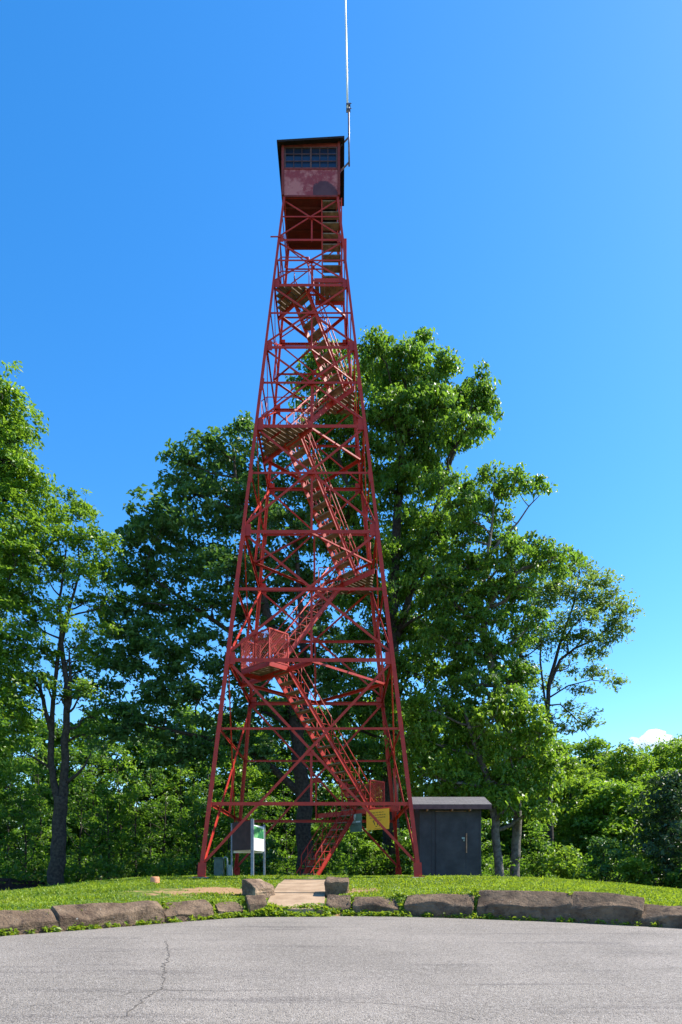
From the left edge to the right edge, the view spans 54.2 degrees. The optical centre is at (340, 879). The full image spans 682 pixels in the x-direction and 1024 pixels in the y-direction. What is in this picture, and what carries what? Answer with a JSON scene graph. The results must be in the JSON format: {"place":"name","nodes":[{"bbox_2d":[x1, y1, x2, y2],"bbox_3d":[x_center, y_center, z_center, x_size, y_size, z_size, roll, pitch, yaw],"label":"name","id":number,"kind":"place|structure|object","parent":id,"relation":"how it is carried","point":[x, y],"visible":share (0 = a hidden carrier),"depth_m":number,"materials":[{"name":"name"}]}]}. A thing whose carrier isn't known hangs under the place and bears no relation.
{"place":"outdoors","nodes":[
{"label":"outdoors","id":0,"kind":"place"},
{"bbox_2d":[267,893,324,913],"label":"path","id":1,"kind":"structure","parent":0,"point":[289,900],"depth_m":16.93,"materials":[{"name":"concrete"}]},
{"bbox_2d":[274,883,324,892],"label":"path","id":2,"kind":"structure","parent":0,"point":[300,888],"depth_m":18.54,"materials":[{"name":"concrete"}]},
{"bbox_2d":[281,879,325,882],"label":"path","id":3,"kind":"structure","parent":0,"point":[303,881],"depth_m":20.18,"materials":[{"name":"concrete"}]},
{"bbox_2d":[0,865,680,934],"bbox_3d":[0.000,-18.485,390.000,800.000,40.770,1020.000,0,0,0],"label":"ground","id":4,"kind":"structure","parent":0,"point":[170,891],"depth_m":17.65,"materials":[{"name":"soil"}]},
{"bbox_2d":[0,734,10,832],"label":"background tree","id":5,"kind":"object","parent":4,"relation":"on","point":[5,769],"visible":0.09,"depth_m":46.70,"materials":[{"name":"green plant"}]},
{"bbox_2d":[0,771,12,877],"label":"sapling","id":6,"kind":"object","parent":4,"relation":"on","point":[2,796],"visible":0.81,"depth_m":30.35,"materials":[{"name":"green plant"}]},
{"bbox_2d":[0,741,34,868],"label":"sapling","id":7,"kind":"object","parent":4,"relation":"on","point":[17,830],"visible":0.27,"depth_m":32.97,"materials":[{"name":"green plant"}]},
{"bbox_2d":[0,878,44,888],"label":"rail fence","id":8,"kind":"object","parent":4,"relation":"on","point":[8,881],"visible":0.39,"depth_m":28.43,"materials":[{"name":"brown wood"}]},
{"bbox_2d":[0,709,45,865],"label":"background tree","id":9,"kind":"object","parent":4,"relation":"on","point":[23,749],"visible":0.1,"depth_m":49.28,"materials":[{"name":"green plant"}]},
{"bbox_2d":[0,775,51,883],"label":"sapling","id":10,"kind":"object","parent":4,"relation":"on","point":[31,828],"visible":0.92,"depth_m":30.81,"materials":[{"name":"green plant"}]},
{"bbox_2d":[0,360,59,787],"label":"tall tree","id":11,"kind":"object","parent":4,"relation":"on","point":[16,465],"visible":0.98,"depth_m":26.55,"materials":[{"name":"green plant"}]},
{"bbox_2d":[0,909,59,935],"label":"edging stone","id":12,"kind":"object","parent":4,"relation":"on","point":[39,920],"visible":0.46,"depth_m":12.79,"materials":[{"name":"stone"}]},
{"bbox_2d":[17,737,58,865],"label":"sapling","id":13,"kind":"object","parent":4,"relation":"on","point":[47,833],"visible":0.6,"depth_m":34.98,"materials":[{"name":"green plant"}]},
{"bbox_2d":[16,714,113,868],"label":"background tree","id":14,"kind":"object","parent":4,"relation":"on","point":[80,755],"visible":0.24,"depth_m":42.90,"materials":[{"name":"green plant"}]},
{"bbox_2d":[1,481,133,885],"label":"forked tree","id":15,"kind":"object","parent":4,"relation":"on","point":[84,510],"visible":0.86,"depth_m":27.35,"materials":[{"name":"green plant"}]},
{"bbox_2d":[59,758,102,881],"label":"sapling","id":16,"kind":"object","parent":4,"relation":"on","point":[79,852],"visible":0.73,"depth_m":31.96,"materials":[{"name":"green plant"}]},
{"bbox_2d":[67,730,119,878],"bbox_3d":[-13.039,-3.738,35.035,2.793,8.186,2.125,0,0,0],"label":"sapling","id":17,"kind":"object","parent":4,"relation":"on","point":[93,802],"visible":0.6,"depth_m":34.91,"materials":[{"name":"green plant"}]},
{"bbox_2d":[79,784,134,879],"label":"sapling","id":18,"kind":"object","parent":4,"relation":"on","point":[91,843],"visible":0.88,"depth_m":30.84,"materials":[{"name":"green plant"}]},
{"bbox_2d":[51,900,164,931],"bbox_3d":[-4.848,0.789,13.977,2.295,0.649,0.512,0,0,-42],"label":"edging stone","id":19,"kind":"object","parent":4,"relation":"on","point":[132,913],"visible":0.63,"depth_m":13.81,"materials":[{"name":"stone"}]},
{"bbox_2d":[72,710,145,867],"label":"background tree","id":20,"kind":"object","parent":4,"relation":"on","point":[103,768],"visible":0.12,"depth_m":47.73,"materials":[{"name":"green plant"}]},
{"bbox_2d":[97,744,149,869],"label":"sapling","id":21,"kind":"object","parent":4,"relation":"on","point":[119,780],"visible":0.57,"depth_m":33.87,"materials":[{"name":"green plant"}]},
{"bbox_2d":[115,769,165,876],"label":"sapling","id":22,"kind":"object","parent":4,"relation":"on","point":[133,790],"visible":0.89,"depth_m":31.77,"materials":[{"name":"green plant"}]},
{"bbox_2d":[91,723,202,872],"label":"background tree","id":23,"kind":"object","parent":4,"relation":"on","point":[135,751],"visible":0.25,"depth_m":44.24,"materials":[{"name":"green plant"}]},
{"bbox_2d":[131,739,175,865],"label":"sapling","id":24,"kind":"object","parent":4,"relation":"on","point":[163,777],"visible":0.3,"depth_m":35.98,"materials":[{"name":"green plant"}]},
{"bbox_2d":[150,877,159,882],"bbox_3d":[-5.420,0.063,19.400,0.270,0.280,0.270,0,0,0],"label":"round marker","id":25,"kind":"object","parent":4,"relation":"on","point":[155,879],"visible":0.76,"depth_m":19.29,"materials":[{"name":"orange ceramic"}]},
{"bbox_2d":[136,783,193,875],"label":"sapling","id":26,"kind":"object","parent":4,"relation":"on","point":[170,802],"visible":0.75,"depth_m":32.87,"materials":[{"name":"green plant"}]},
{"bbox_2d":[158,768,203,874],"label":"sapling","id":27,"kind":"object","parent":4,"relation":"on","point":[180,773],"visible":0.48,"depth_m":34.94,"materials":[{"name":"green plant"}]},
{"bbox_2d":[162,899,213,922],"bbox_3d":[-3.539,0.767,15.172,1.256,0.593,0.519,0,0,-41],"label":"edging stone","id":28,"kind":"object","parent":4,"relation":"on","point":[183,911],"visible":0.59,"depth_m":15.07,"materials":[{"name":"stone"}]},
{"bbox_2d":[158,702,228,866],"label":"background tree","id":29,"kind":"object","parent":4,"relation":"on","point":[194,729],"visible":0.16,"depth_m":48.80,"materials":[{"name":"green plant"}]},
{"bbox_2d":[175,793,226,874],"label":"sapling","id":30,"kind":"object","parent":4,"relation":"on","point":[199,807],"visible":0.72,"depth_m":31.88,"materials":[{"name":"green plant"}]},
{"bbox_2d":[63,410,348,874],"bbox_3d":[-6.061,-9.938,30.229,12.810,21.205,5.880,0,0,0],"label":"maple tree","id":31,"kind":"object","parent":4,"relation":"on","point":[216,559],"visible":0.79,"depth_m":29.64,"materials":[{"name":"green plant"}]},
{"bbox_2d":[187,761,230,873],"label":"sapling","id":32,"kind":"object","parent":4,"relation":"on","point":[217,781],"visible":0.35,"depth_m":34.77,"materials":[{"name":"green plant"}]},
{"bbox_2d":[213,856,231,875],"bbox_3d":[-4.135,-0.330,23.410,0.670,0.960,0.420,0,0,0],"label":"utility box","id":33,"kind":"object","parent":4,"relation":"on","point":[219,866],"visible":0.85,"depth_m":23.30,"materials":[{"name":"metal"}]},
{"bbox_2d":[215,902,243,913],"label":"edging stone","id":34,"kind":"object","parent":4,"relation":"on","point":[222,907],"visible":0.54,"depth_m":15.77,"materials":[{"name":"stone"}]},
{"bbox_2d":[184,711,282,863],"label":"background tree","id":35,"kind":"object","parent":4,"relation":"on","point":[262,780],"visible":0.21,"depth_m":44.65,"materials":[{"name":"green plant"}]},
{"bbox_2d":[211,788,255,873],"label":"sapling","id":36,"kind":"object","parent":4,"relation":"on","point":[227,822],"visible":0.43,"depth_m":32.88,"materials":[{"name":"green plant"}]},
{"bbox_2d":[231,819,264,874],"bbox_3d":[-3.268,-0.953,22.942,1.185,2.154,1.185,0,0,0],"label":"notice stand","id":37,"kind":"object","parent":4,"relation":"on","point":[247,836],"visible":0.77,"depth_m":22.91,"materials":[{"name":"black metal"}]},
{"bbox_2d":[227,756,270,870],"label":"sapling","id":38,"kind":"object","parent":4,"relation":"on","point":[255,792],"visible":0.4,"depth_m":35.72,"materials":[{"name":"green plant"}]},
{"bbox_2d":[245,895,266,913],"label":"edging stone","id":39,"kind":"object","parent":4,"relation":"on","point":[254,902],"visible":0.52,"depth_m":16.07,"materials":[{"name":"stone"}]},
{"bbox_2d":[242,879,274,897],"bbox_3d":[-2.193,0.270,17.554,0.641,0.568,0.720,0,0,44],"label":"flank boulder","id":40,"kind":"object","parent":4,"relation":"on","point":[257,887],"visible":0.68,"depth_m":17.37,"materials":[{"name":"stone"}]},
{"bbox_2d":[239,836,286,875],"bbox_3d":[-3.657,-0.897,30.889,1.863,2.981,2.227,0,0,-41],"label":"bush","id":41,"kind":"object","parent":4,"relation":"on","point":[269,843],"visible":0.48,"depth_m":30.78,"materials":[{"name":"green plant"}]},
{"bbox_2d":[248,793,292,873],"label":"sapling","id":42,"kind":"object","parent":4,"relation":"on","point":[261,809],"visible":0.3,"depth_m":33.79,"materials":[{"name":"green plant"}]},
{"bbox_2d":[267,769,297,872],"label":"sapling","id":43,"kind":"object","parent":4,"relation":"on","point":[282,798],"visible":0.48,"depth_m":35.96,"materials":[{"name":"green plant"}]},
{"bbox_2d":[256,695,314,869],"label":"background tree","id":44,"kind":"object","parent":4,"relation":"on","point":[285,753],"visible":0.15,"depth_m":48.20,"materials":[{"name":"green plant"}]},
{"bbox_2d":[194,136,424,876],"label":"fire tower","id":45,"kind":"structure","parent":4,"relation":"on","point":[312,184],"depth_m":23.91,"materials":[{"name":"red metal"}]},
{"bbox_2d":[340,0,351,172],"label":"antenna","id":46,"kind":"object","parent":45,"relation":"attached to","point":[348,108],"visible":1,"depth_m":23.69,"materials":[{"name":"metal"}]},
{"bbox_2d":[350,813,361,831],"bbox_3d":[0.588,-2.221,26.244,0.014,0.720,0.640,0,0,-45],"label":"notice board","id":47,"kind":"object","parent":45,"relation":"attached to","point":[356,825],"visible":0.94,"depth_m":26.18,"materials":[{"name":"metal"}]},
{"bbox_2d":[366,808,388,829],"bbox_3d":[1.398,-2.283,25.434,0.014,0.780,1.170,0,0,-45],"label":"warning sign","id":48,"kind":"object","parent":45,"relation":"attached to","point":[381,816],"visible":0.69,"depth_m":25.40,"materials":[{"name":"yellow metal"}]},
{"bbox_2d":[295,818,346,874],"bbox_3d":[-0.980,-1.282,32.920,2.633,3.508,2.223,0,0,0],"label":"bush","id":49,"kind":"object","parent":4,"relation":"on","point":[314,830],"visible":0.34,"depth_m":32.50,"materials":[{"name":"green plant"}]},
{"bbox_2d":[274,705,377,864],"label":"background tree","id":50,"kind":"object","parent":4,"relation":"on","point":[324,794],"visible":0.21,"depth_m":44.02,"materials":[{"name":"green plant"}]},
{"bbox_2d":[0,888,661,935],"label":"weeds","id":51,"kind":"object","parent":4,"relation":"on","point":[270,910],"visible":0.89,"depth_m":15.75,"materials":[{"name":"green plant"}]},
{"bbox_2d":[324,876,348,895],"bbox_3d":[-0.110,0.192,17.751,0.665,0.534,0.602,0,0,0],"label":"flank boulder","id":52,"kind":"object","parent":4,"relation":"on","point":[335,885],"visible":0.88,"depth_m":17.48,"materials":[{"name":"stone"}]},
{"bbox_2d":[326,894,350,912],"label":"edging stone","id":53,"kind":"object","parent":4,"relation":"on","point":[342,902],"visible":0.52,"depth_m":16.36,"materials":[{"name":"stone"}]},
{"bbox_2d":[0,849,678,886],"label":"undergrowth","id":54,"kind":"object","parent":4,"relation":"on","point":[71,873],"visible":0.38,"depth_m":30.43,"materials":[{"name":"green plant"}]},
{"bbox_2d":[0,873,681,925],"bbox_3d":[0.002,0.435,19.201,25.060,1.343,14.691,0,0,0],"label":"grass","id":55,"kind":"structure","parent":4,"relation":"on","point":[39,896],"depth_m":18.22,"materials":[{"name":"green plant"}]},
{"bbox_2d":[1,777,681,866],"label":"woods","id":56,"kind":"object","parent":4,"relation":"on","point":[45,817],"visible":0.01,"depth_m":62.88,"materials":[{"name":"green plant"}]},
{"bbox_2d":[329,824,378,875],"bbox_3d":[0.419,-1.104,30.561,2.386,3.271,2.370,0,0,-21],"label":"bush","id":57,"kind":"object","parent":4,"relation":"on","point":[347,845],"visible":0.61,"depth_m":30.24,"materials":[{"name":"green plant"}]},
{"bbox_2d":[354,840,390,874],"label":"bush","id":58,"kind":"object","parent":4,"relation":"on","point":[372,855],"visible":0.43,"depth_m":30.64,"materials":[{"name":"green plant"}]},
{"bbox_2d":[352,896,398,914],"bbox_3d":[0.861,0.712,16.361,1.132,0.574,0.503,0,0,7],"label":"edging stone","id":59,"kind":"object","parent":4,"relation":"on","point":[376,904],"visible":0.56,"depth_m":16.18,"materials":[{"name":"stone"}]},
{"bbox_2d":[347,694,409,856],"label":"background tree","id":60,"kind":"object","parent":4,"relation":"on","point":[377,837],"visible":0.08,"depth_m":49.16,"materials":[{"name":"green plant"}]},
{"bbox_2d":[283,324,504,874],"bbox_3d":[2.574,-13.317,31.884,10.846,28.095,6.663,0,0,0],"label":"tall oak","id":61,"kind":"object","parent":4,"relation":"on","point":[402,417],"visible":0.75,"depth_m":31.35,"materials":[{"name":"green plant"}]},
{"bbox_2d":[386,827,413,874],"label":"bush","id":62,"kind":"object","parent":4,"relation":"on","point":[407,846],"visible":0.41,"depth_m":29.69,"materials":[{"name":"green plant"}]},
{"bbox_2d":[372,700,455,853],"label":"background tree","id":63,"kind":"object","parent":4,"relation":"on","point":[402,822],"visible":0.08,"depth_m":44.52,"materials":[{"name":"green plant"}]},
{"bbox_2d":[404,893,473,917],"bbox_3d":[2.357,0.688,15.986,1.670,0.688,0.557,0,0,16],"label":"edging stone","id":64,"kind":"object","parent":4,"relation":"on","point":[436,905],"visible":0.66,"depth_m":15.80,"materials":[{"name":"stone"}]},
{"bbox_2d":[406,797,491,875],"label":"shed","id":65,"kind":"structure","parent":4,"relation":"on","point":[448,832],"depth_m":23.18,"materials":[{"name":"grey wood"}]},
{"bbox_2d":[436,811,466,875],"bbox_3d":[3.832,-1.196,23.157,1.105,2.352,0.082,0,0,0],"label":"door","id":66,"kind":"structure","parent":65,"relation":"in","point":[450,825],"depth_m":23.17,"materials":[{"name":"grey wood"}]},
{"bbox_2d":[428,721,499,869],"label":"background tree","id":67,"kind":"object","parent":4,"relation":"on","point":[460,747],"visible":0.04,"depth_m":47.60,"materials":[{"name":"green plant"}]},
{"bbox_2d":[381,687,569,875],"bbox_3d":[5.580,-3.651,28.058,7.899,8.526,3.637,0,0,0],"label":"leafy tree","id":68,"kind":"object","parent":4,"relation":"on","point":[480,747],"visible":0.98,"depth_m":27.47,"materials":[{"name":"green plant"}]},
{"bbox_2d":[395,459,587,876],"bbox_3d":[6.614,-8.900,28.854,8.380,19.061,4.510,0,0,10],"label":"spreading oak","id":69,"kind":"object","parent":4,"relation":"on","point":[475,613],"visible":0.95,"depth_m":28.56,"materials":[{"name":"green plant"}]},
{"bbox_2d":[481,818,504,875],"bbox_3d":[6.413,-1.154,30.573,2.054,3.441,1.905,0,0,-32],"label":"bush","id":70,"kind":"object","parent":4,"relation":"on","point":[487,846],"visible":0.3,"depth_m":30.37,"materials":[{"name":"green plant"}]},
{"bbox_2d":[467,727,566,869],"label":"background tree","id":71,"kind":"object","parent":4,"relation":"on","point":[506,837],"visible":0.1,"depth_m":45.26,"materials":[{"name":"green plant"}]},
{"bbox_2d":[477,890,572,921],"bbox_3d":[4.207,0.657,15.303,2.170,0.813,0.508,0,0,23],"label":"edging stone","id":72,"kind":"object","parent":4,"relation":"on","point":[550,906],"visible":0.66,"depth_m":15.17,"materials":[{"name":"stone"}]},
{"bbox_2d":[520,820,559,877],"bbox_3d":[9.287,-1.152,31.057,2.104,3.399,2.183,0,0,42],"label":"bush","id":73,"kind":"object","parent":4,"relation":"on","point":[538,842],"visible":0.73,"depth_m":30.84,"materials":[{"name":"green plant"}]},
{"bbox_2d":[521,736,579,855],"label":"background tree","id":74,"kind":"object","parent":4,"relation":"on","point":[567,748],"visible":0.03,"depth_m":48.80,"materials":[{"name":"green plant"}]},
{"bbox_2d":[538,843,589,879],"bbox_3d":[9.767,-0.476,29.074,2.149,2.231,2.132,0,0,22],"label":"bush","id":75,"kind":"object","parent":4,"relation":"on","point":[563,866],"visible":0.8,"depth_m":28.75,"materials":[{"name":"green plant"}]},
{"bbox_2d":[531,754,612,853],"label":"woodland tree","id":76,"kind":"object","parent":4,"relation":"on","point":[572,765],"visible":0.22,"depth_m":43.22,"materials":[{"name":"green plant"}]},
{"bbox_2d":[510,554,644,876],"bbox_3d":[12.249,-8.042,35.139,7.484,18.756,4.599,0,0,0],"label":"sparse tree","id":77,"kind":"object","parent":4,"relation":"on","point":[555,589],"visible":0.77,"depth_m":34.91,"materials":[{"name":"green plant"}]},
{"bbox_2d":[534,774,626,874],"bbox_3d":[13.752,-2.898,38.041,5.026,6.243,5.129,0,0,0],"label":"woodland tree","id":78,"kind":"object","parent":4,"relation":"on","point":[575,786],"visible":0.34,"depth_m":37.60,"materials":[{"name":"green plant"}]},
{"bbox_2d":[556,735,626,799],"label":"woodland tree","id":79,"kind":"object","parent":4,"relation":"on","point":[593,750],"visible":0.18,"depth_m":46.48,"materials":[{"name":"green plant"}]},
{"bbox_2d":[570,891,644,925],"bbox_3d":[5.802,0.680,14.533,1.507,0.820,0.488,0,0,30],"label":"edging stone","id":80,"kind":"object","parent":4,"relation":"on","point":[593,907],"visible":0.69,"depth_m":14.40,"materials":[{"name":"stone"}]},
{"bbox_2d":[557,778,658,873],"bbox_3d":[14.521,-2.514,36.058,5.145,5.663,5.248,0,0,38],"label":"woodland tree","id":81,"kind":"object","parent":4,"relation":"on","point":[616,828],"visible":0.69,"depth_m":35.26,"materials":[{"name":"green plant"}]},
{"bbox_2d":[584,835,633,882],"bbox_3d":[11.921,-0.709,30.066,1.892,2.600,2.187,0,0,0],"label":"bush","id":82,"kind":"object","parent":4,"relation":"on","point":[605,844],"visible":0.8,"depth_m":29.84,"materials":[{"name":"green plant"}]},
{"bbox_2d":[594,739,659,801],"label":"woodland tree","id":83,"kind":"object","parent":4,"relation":"on","point":[617,771],"visible":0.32,"depth_m":42.52,"materials":[{"name":"green plant"}]},
{"bbox_2d":[611,854,664,886],"bbox_3d":[12.650,-0.222,28.436,1.910,1.767,2.044,0,0,44],"label":"bush","id":84,"kind":"object","parent":4,"relation":"on","point":[629,868],"visible":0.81,"depth_m":28.25,"materials":[{"name":"green plant"}]},
{"bbox_2d":[598,784,677,867],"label":"woodland tree","id":85,"kind":"object","parent":4,"relation":"on","point":[645,803],"visible":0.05,"depth_m":36.22,"materials":[{"name":"green plant"}]},
{"bbox_2d":[606,769,681,886],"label":"dark tree","id":86,"kind":"object","parent":4,"relation":"on","point":[666,835],"visible":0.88,"depth_m":28.68,"materials":[{"name":"green plant"}]},
{"bbox_2d":[620,735,681,778],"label":"woodland tree","id":87,"kind":"object","parent":4,"relation":"on","point":[661,757],"visible":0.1,"depth_m":44.83,"materials":[{"name":"green plant"}]},
{"bbox_2d":[627,767,681,856],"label":"woodland tree","id":88,"kind":"object","parent":4,"relation":"on","point":[646,776],"visible":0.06,"depth_m":38.83,"materials":[{"name":"green plant"}]},
{"bbox_2d":[638,904,681,928],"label":"edging stone","id":89,"kind":"object","parent":4,"relation":"on","point":[667,916],"visible":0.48,"depth_m":13.83,"materials":[{"name":"stone"}]},
{"bbox_2d":[644,778,681,866],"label":"woodland tree","id":90,"kind":"object","parent":4,"relation":"on","point":[659,788],"depth_m":37.12,"materials":[{"name":"green plant"}]},
{"bbox_2d":[645,734,681,774],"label":"woodland tree","id":91,"kind":"object","parent":4,"relation":"on","point":[676,740],"visible":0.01,"depth_m":48.93,"materials":[{"name":"green plant"}]},
{"bbox_2d":[656,863,681,887],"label":"bush","id":92,"kind":"object","parent":4,"relation":"on","point":[675,877],"visible":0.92,"depth_m":27.57,"materials":[{"name":"green plant"}]},
{"bbox_2d":[660,740,681,781],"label":"woodland tree","id":93,"kind":"object","parent":4,"relation":"on","point":[677,751],"visible":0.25,"depth_m":44.23,"materials":[{"name":"green plant"}]},
{"bbox_2d":[0,916,681,1023],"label":"road","id":94,"kind":"structure","parent":0,"point":[479,971],"depth_m":8.52,"materials":[{"name":"grey asphalt"}]},
{"bbox_2d":[7,988,283,1007],"bbox_3d":[-2.050,1.264,7.306,2.920,0.044,0.435,0,0,-19],"label":"road crack","id":95,"kind":"object","parent":94,"relation":"on","point":[159,989],"visible":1,"depth_m":7.47,"materials":[{"name":"grey asphalt"}]},
{"bbox_2d":[125,940,169,1016],"bbox_3d":[-2.425,1.182,8.962,0.285,0.238,5.376,0,0,-11],"label":"road crack","id":96,"kind":"object","parent":94,"relation":"on","point":[162,982],"visible":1,"depth_m":8.10,"materials":[{"name":"grey asphalt"}]},
{"bbox_2d":[0,0,681,841],"label":"sky","id":97,"kind":"structure","parent":0,"point":[513,178],"materials":[{"name":"blue"}]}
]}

